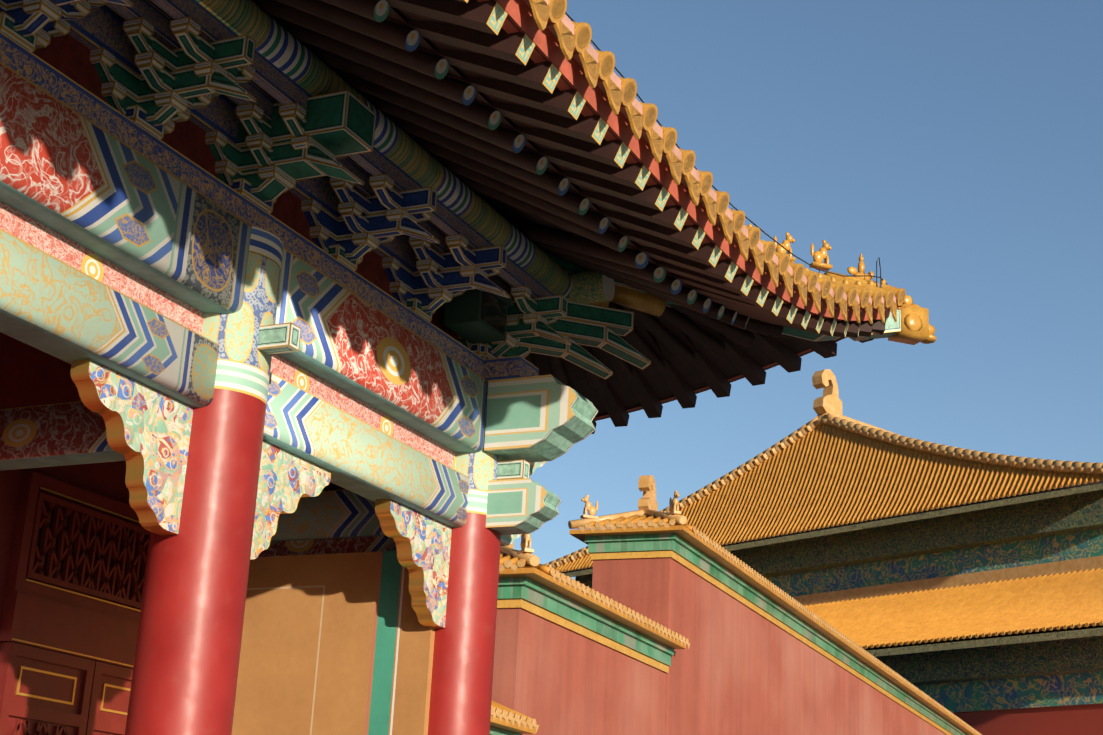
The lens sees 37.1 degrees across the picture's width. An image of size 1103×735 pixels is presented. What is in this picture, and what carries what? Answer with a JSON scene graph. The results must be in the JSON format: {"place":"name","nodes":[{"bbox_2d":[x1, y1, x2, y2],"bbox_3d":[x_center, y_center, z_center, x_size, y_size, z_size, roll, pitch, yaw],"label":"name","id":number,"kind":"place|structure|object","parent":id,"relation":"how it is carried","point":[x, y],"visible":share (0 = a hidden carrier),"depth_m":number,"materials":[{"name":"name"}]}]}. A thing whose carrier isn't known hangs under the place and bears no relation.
{"place":"outdoors","nodes":[
{"label":"outdoors","id":0,"kind":"place"},
{"bbox_2d":[490,700,538,734],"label":"roof","id":1,"kind":"structure","parent":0,"point":[501,726],"depth_m":28.22,"materials":[{"name":"tile"}]},
{"bbox_2d":[491,534,689,734],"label":"wall section","id":2,"kind":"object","parent":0,"point":[572,656],"depth_m":31.82,"materials":[{"name":"paint"}]},
{"bbox_2d":[513,0,1102,579],"label":"sky","id":3,"kind":"structure","parent":0,"point":[956,145],"materials":[{"name":"blue"}]},
{"bbox_2d":[543,369,1102,734],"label":"great hall","id":4,"kind":"structure","parent":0,"point":[965,585],"depth_m":103.17,"materials":[{"name":"tile"}]},
{"bbox_3d":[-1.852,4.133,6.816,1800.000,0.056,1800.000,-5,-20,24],"label":"ground","id":5,"kind":"structure","parent":0,"visible":0},
{"bbox_2d":[568,475,981,734],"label":"wall section","id":6,"kind":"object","parent":5,"relation":"on","point":[761,655],"depth_m":42.14,"materials":[{"name":"paint"}]},
{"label":"platform terrace","id":7,"kind":"structure","parent":5,"relation":"on","visible":0},
{"bbox_2d":[0,0,448,641],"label":"porch walls","id":8,"kind":"structure","parent":7,"relation":"on","point":[30,376],"depth_m":9.68,"materials":[{"name":"red"}]},
{"bbox_2d":[0,401,125,470],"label":"beam","id":9,"kind":"structure","parent":8,"relation":"attached to","point":[59,434],"depth_m":8.38,"materials":[{"name":"paint"}]},
{"bbox_2d":[0,471,149,734],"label":"lattice door","id":10,"kind":"structure","parent":8,"relation":"attached to","point":[66,663],"depth_m":9.68,"materials":[{"name":"red wood"}]},
{"bbox_2d":[270,489,385,541],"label":"beam","id":11,"kind":"structure","parent":8,"relation":"attached to","point":[342,513],"depth_m":10.66,"materials":[{"name":"paint"}]},
{"bbox_2d":[125,388,500,734],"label":"columns","id":12,"kind":"structure","parent":7,"relation":"on","point":[187,654],"depth_m":7.73,"materials":[{"name":"red paint"}]},
{"bbox_2d":[0,229,236,407],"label":"beam","id":13,"kind":"structure","parent":12,"relation":"on","point":[57,308],"depth_m":7.16,"materials":[{"name":"paint"}]},
{"bbox_2d":[0,201,203,334],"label":"spacer","id":14,"kind":"object","parent":13,"relation":"on","point":[33,232],"visible":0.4,"depth_m":7.32,"materials":[{"name":"red paint"}]},
{"bbox_2d":[0,61,251,313],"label":"beam","id":15,"kind":"structure","parent":14,"relation":"on","point":[68,172],"depth_m":7.25,"materials":[{"name":"paint"}]},
{"bbox_2d":[70,359,193,535],"bbox_3d":[-1.921,0.379,7.462,0.102,0.620,0.780,-5,-20,24],"label":"decorative bracket","id":16,"kind":"object","parent":12,"relation":"attached to","point":[148,430],"visible":1,"depth_m":7.51,"materials":[{"name":"multicoloured paint"}]},
{"bbox_2d":[202,226,282,406],"bbox_3d":[-1.629,-0.237,8.242,0.482,0.860,0.482,-5,-20,24],"label":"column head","id":17,"kind":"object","parent":12,"relation":"on","point":[243,364],"depth_m":8.05},
{"bbox_2d":[257,322,529,479],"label":"tenon heads","id":18,"kind":"object","parent":17,"relation":"attached to","point":[279,338],"visible":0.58,"depth_m":8.05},
{"bbox_2d":[250,440,330,559],"bbox_3d":[-1.417,0.744,8.502,0.102,0.620,0.780,-5,-20,24],"label":"decorative bracket","id":19,"kind":"object","parent":12,"relation":"attached to","point":[287,481],"visible":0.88,"depth_m":8.45,"materials":[{"name":"multicoloured paint"}]},
{"bbox_2d":[261,372,468,527],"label":"beam","id":20,"kind":"structure","parent":12,"relation":"on","point":[353,454],"depth_m":9.10,"materials":[{"name":"green paint"}]},
{"bbox_2d":[270,354,455,469],"bbox_3d":[-1.086,0.284,9.335,0.080,0.160,2.240,-5,-20,24],"label":"spacer","id":21,"kind":"object","parent":20,"relation":"on","point":[309,382],"visible":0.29,"depth_m":9.26,"materials":[{"name":"red paint"}]},
{"bbox_2d":[275,247,487,452],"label":"beam","id":22,"kind":"structure","parent":21,"relation":"on","point":[355,345],"depth_m":9.23,"materials":[{"name":"multicoloured paint"}]},
{"bbox_2d":[0,31,483,376],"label":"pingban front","id":23,"kind":"object","parent":22,"relation":"on","point":[42,74],"visible":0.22,"depth_m":7.99,"materials":[{"name":"paint"}]},
{"bbox_2d":[32,33,460,342],"bbox_3d":[-2.040,-1.248,7.596,0.018,0.302,7.340,-5,-20,24],"label":"bracket panel","id":24,"kind":"object","parent":23,"relation":"on","point":[67,55],"depth_m":8.14,"materials":[{"name":"red paint"}]},
{"bbox_2d":[0,0,650,379],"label":"roof brackets","id":25,"kind":"object","parent":23,"relation":"on","point":[263,164],"visible":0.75,"depth_m":8.33,"materials":[{"name":"blue paint"}]},
{"bbox_2d":[66,4,415,272],"bbox_3d":[-1.987,-1.488,7.713,0.072,0.232,7.440,-5,-20,24],"label":"zhengxin fang","id":26,"kind":"object","parent":25,"relation":"on","point":[98,27],"visible":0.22,"depth_m":8.22,"materials":[{"name":"paint"}]},
{"bbox_2d":[106,0,513,299],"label":"zhuai fang","id":27,"kind":"object","parent":25,"relation":"on","point":[153,15],"visible":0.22,"depth_m":8.23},
{"bbox_2d":[151,0,561,317],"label":"tiaoyan fang","id":28,"kind":"object","parent":25,"relation":"on","point":[275,82],"visible":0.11,"depth_m":8.76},
{"bbox_2d":[196,0,571,298],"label":"purlin","id":29,"kind":"object","parent":28,"relation":"on","point":[288,54],"visible":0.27,"depth_m":8.99,"materials":[{"name":"green paint"}]},
{"bbox_2d":[252,0,885,338],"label":"rafters","id":30,"kind":"object","parent":29,"relation":"on","point":[375,55],"visible":0.85,"depth_m":8.23,"materials":[{"name":"brown wood"}]},
{"bbox_2d":[388,0,890,321],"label":"eave sheath front","id":31,"kind":"object","parent":30,"relation":"on","point":[520,18],"visible":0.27,"depth_m":7.95,"materials":[{"name":"wood"}]},
{"bbox_2d":[524,0,905,323],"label":"eave tiles","id":32,"kind":"object","parent":31,"relation":"on","point":[842,292],"visible":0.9,"depth_m":8.44,"materials":[{"name":"ceramic"}]},
{"bbox_2d":[500,224,936,344],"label":"roof ridge ornaments","id":33,"kind":"object","parent":32,"relation":"on","point":[916,327],"visible":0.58,"depth_m":11.87,"materials":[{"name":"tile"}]},
{"bbox_2d":[565,12,887,287],"bbox_3d":[0.451,-1.684,8.120,0.156,0.845,9.800,-6,-20,25],"label":"lightning wire","id":34,"kind":"object","parent":32,"relation":"on","point":[596,46],"visible":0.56,"depth_m":10.08,"materials":[{"name":"grey"}]},
{"bbox_2d":[543,251,900,341],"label":"corner beams","id":35,"kind":"structure","parent":29,"relation":"on","point":[892,327],"depth_m":11.69,"materials":[{"name":"green paint"}]},
{"bbox_2d":[441,289,513,343],"bbox_3d":[-0.508,-0.344,10.312,0.380,0.275,0.420,-5,-20,24],"label":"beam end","id":36,"kind":"object","parent":25,"relation":"attached to","point":[474,316],"visible":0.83,"depth_m":10.17,"materials":[{"name":"green wood"}]},
{"bbox_2d":[375,499,451,627],"bbox_3d":[-0.824,1.174,9.727,0.102,0.620,0.780,-5,-20,24],"label":"decorative bracket","id":37,"kind":"object","parent":12,"relation":"attached to","point":[422,543],"visible":0.98,"depth_m":9.77,"materials":[{"name":"multicoloured paint"}]},
{"bbox_2d":[455,449,504,514],"bbox_3d":[-0.532,0.559,10.508,0.482,0.860,0.482,-5,-20,24],"label":"column head","id":38,"kind":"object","parent":12,"relation":"on","point":[479,469],"depth_m":10.24},
{"bbox_2d":[501,534,521,545],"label":"beam end","id":39,"kind":"structure","parent":38,"relation":"attached to","point":[506,540],"depth_m":10.67,"materials":[{"name":"paint"}]},
{"bbox_2d":[486,478,560,534],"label":"beam end","id":40,"kind":"structure","parent":38,"relation":"attached to","point":[522,506],"depth_m":10.15,"materials":[{"name":"paint"}]},
{"bbox_2d":[529,461,545,475],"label":"beam end","id":41,"kind":"structure","parent":38,"relation":"attached to","point":[534,466],"depth_m":11.00,"materials":[{"name":"paint"}]},
{"bbox_2d":[484,375,597,462],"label":"beam end","id":42,"kind":"structure","parent":38,"relation":"attached to","point":[542,418],"depth_m":10.24,"materials":[{"name":"paint"}]},
{"bbox_2d":[483,356,538,380],"bbox_3d":[-0.262,0.051,10.555,0.260,0.154,0.280,-5,-20,24],"label":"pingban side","id":43,"kind":"object","parent":42,"relation":"on","point":[507,367],"visible":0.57,"depth_m":10.44,"materials":[{"name":"blue paint"}]},
{"bbox_2d":[232,551,434,734],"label":"wall","id":44,"kind":"structure","parent":7,"relation":"on","point":[338,644],"depth_m":10.16,"materials":[{"name":"orange paint"}]},
{"bbox_2d":[258,536,396,556],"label":"beam","id":45,"kind":"structure","parent":44,"relation":"on","point":[333,545],"depth_m":10.62,"materials":[{"name":"red paint"}]},
{"bbox_3d":[-1.902,-0.177,11.916,4.287,0.118,0.058,-5,-20,24],"label":"eaves beam","id":46,"kind":"object","parent":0,"visible":0},
{"bbox_2d":[568,270,614,303],"bbox_3d":[-1.730,-0.350,11.893,4.648,0.219,0.219,-5,-20,24],"label":"purlin","id":47,"kind":"object","parent":46,"relation":"on","point":[589,286],"visible":0.17,"depth_m":10.91,"materials":[{"name":"paint"}]},
{"bbox_2d":[497,274,872,433],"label":"rafters","id":48,"kind":"object","parent":47,"relation":"on","point":[673,331],"visible":0.08,"depth_m":11.85,"materials":[{"name":"brown wood"}]},
{"bbox_2d":[501,277,904,420],"bbox_3d":[-0.930,-0.569,11.882,6.312,1.502,3.312,-5,-20,24],"label":"eave sheath","id":49,"kind":"object","parent":48,"relation":"on","point":[692,377],"visible":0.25,"depth_m":12.06,"materials":[{"name":"wood"}]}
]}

